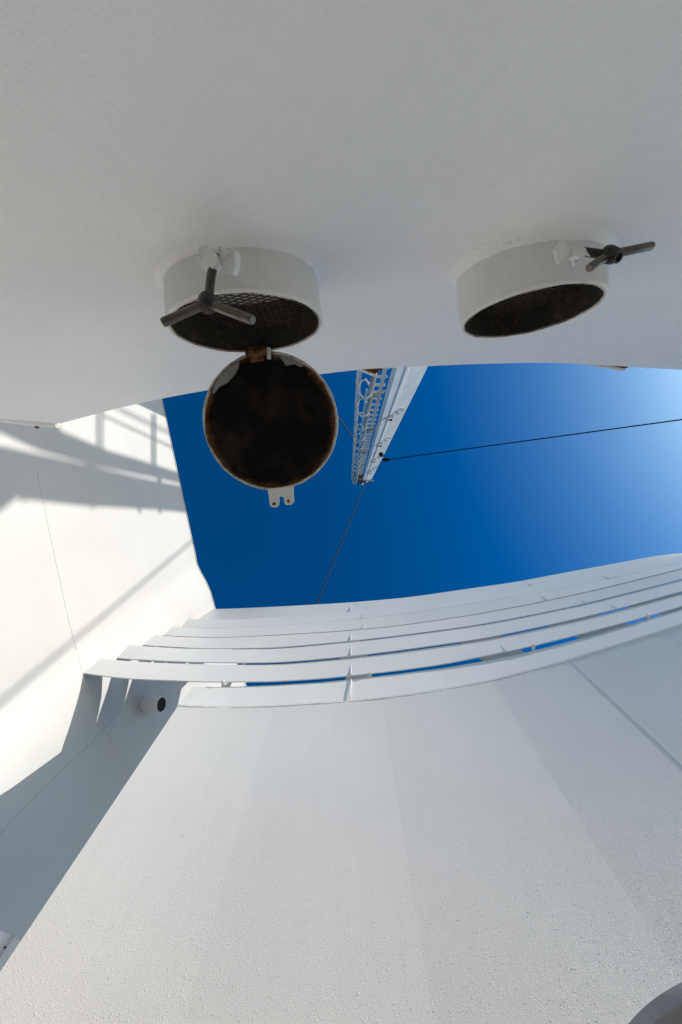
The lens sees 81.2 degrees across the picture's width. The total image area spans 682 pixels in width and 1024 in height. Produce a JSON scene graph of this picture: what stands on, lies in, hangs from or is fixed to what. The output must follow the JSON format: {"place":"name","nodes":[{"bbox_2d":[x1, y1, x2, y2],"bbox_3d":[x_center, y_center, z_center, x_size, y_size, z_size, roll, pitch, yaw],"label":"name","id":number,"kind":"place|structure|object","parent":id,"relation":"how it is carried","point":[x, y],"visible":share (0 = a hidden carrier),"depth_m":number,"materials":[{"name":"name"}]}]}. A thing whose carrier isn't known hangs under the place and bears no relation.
{"place":"outdoors","nodes":[
{"label":"outdoors","id":0,"kind":"place"},
{"bbox_2d":[0,399,246,940],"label":"deckhouse wall","id":1,"kind":"structure","parent":0,"point":[98,560],"depth_m":3.98,"materials":[{"name":"white paint"}]},
{"bbox_2d":[140,696,166,713],"bbox_3d":[-2.231,2.275,4.697,0.314,0.237,0.197,-13,-81,2],"label":"outlet pipe","id":2,"kind":"object","parent":1,"relation":"attached to","point":[157,704],"visible":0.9,"depth_m":4.64,"materials":[{"name":"white metal"}]},
{"bbox_2d":[162,363,681,685],"label":"sky","id":3,"kind":"structure","parent":0,"point":[520,511],"materials":[{"name":"blue"}]},
{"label":"deck","id":4,"kind":"structure","parent":0,"visible":0},
{"bbox_2d":[0,931,19,970],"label":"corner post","id":5,"kind":"object","parent":4,"relation":"on","point":[9,944],"visible":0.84,"depth_m":2.18,"materials":[{"name":"white metal"}]},
{"bbox_2d":[0,0,681,428],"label":"vent wall","id":6,"kind":"structure","parent":4,"relation":"on","point":[388,164],"depth_m":0.70,"materials":[{"name":"white paint"}]},
{"bbox_2d":[154,236,337,506],"bbox_3d":[-0.260,-0.394,1.073,0.501,0.660,0.865,0,-80,0],"label":"vent","id":7,"kind":"object","parent":6,"relation":"attached to","point":[270,420],"depth_m":1.32,"materials":[{"name":"metal"}]},
{"bbox_2d":[448,224,654,337],"bbox_3d":[0.553,-0.716,1.119,0.468,0.600,0.320,0,-80,0],"label":"vent","id":8,"kind":"object","parent":6,"relation":"attached to","point":[531,281],"depth_m":1.06,"materials":[{"name":"white metal"}]},
{"bbox_2d":[0,609,681,1023],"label":"casing wall","id":9,"kind":"structure","parent":4,"relation":"on","point":[396,735],"depth_m":2.23,"materials":[{"name":"white paint"}]},
{"bbox_2d":[84,553,681,686],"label":"slatted screen","id":10,"kind":"object","parent":9,"relation":"attached to","point":[251,635],"visible":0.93,"depth_m":5.13,"materials":[{"name":"white paint"}]},
{"bbox_2d":[351,366,427,484],"bbox_3d":[1.395,-3.196,16.266,1.897,33.837,7.660,-5,-80,1],"label":"mast","id":11,"kind":"object","parent":4,"relation":"on","point":[403,384],"visible":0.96,"depth_m":12.74,"materials":[{"name":"metal"}]},
{"bbox_2d":[284,481,365,684],"bbox_3d":[-0.510,2.893,22.343,0.300,19.135,10.459,31,-82,-5],"label":"guy wire","id":12,"kind":"object","parent":11,"relation":"attached to","point":[336,554],"visible":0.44,"depth_m":23.18,"materials":[{"name":"grey metal"}]},
{"bbox_2d":[338,416,363,451],"bbox_3d":[-0.053,-4.217,17.649,0.299,14.825,4.814,-41,-83,6],"label":"guy wire","id":13,"kind":"object","parent":11,"relation":"attached to","point":[347,429],"visible":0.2,"depth_m":19.35,"materials":[{"name":"grey metal"}]},
{"bbox_2d":[382,419,681,461],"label":"guy wire","id":14,"kind":"object","parent":11,"relation":"attached to","point":[385,459],"visible":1,"depth_m":21.73,"materials":[{"name":"black metal"}]},
{"bbox_2d":[629,982,681,1023],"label":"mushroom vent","id":15,"kind":"object","parent":4,"relation":"on","point":[665,1007],"visible":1,"depth_m":1.05,"materials":[{"name":"grey metal"}]}
]}

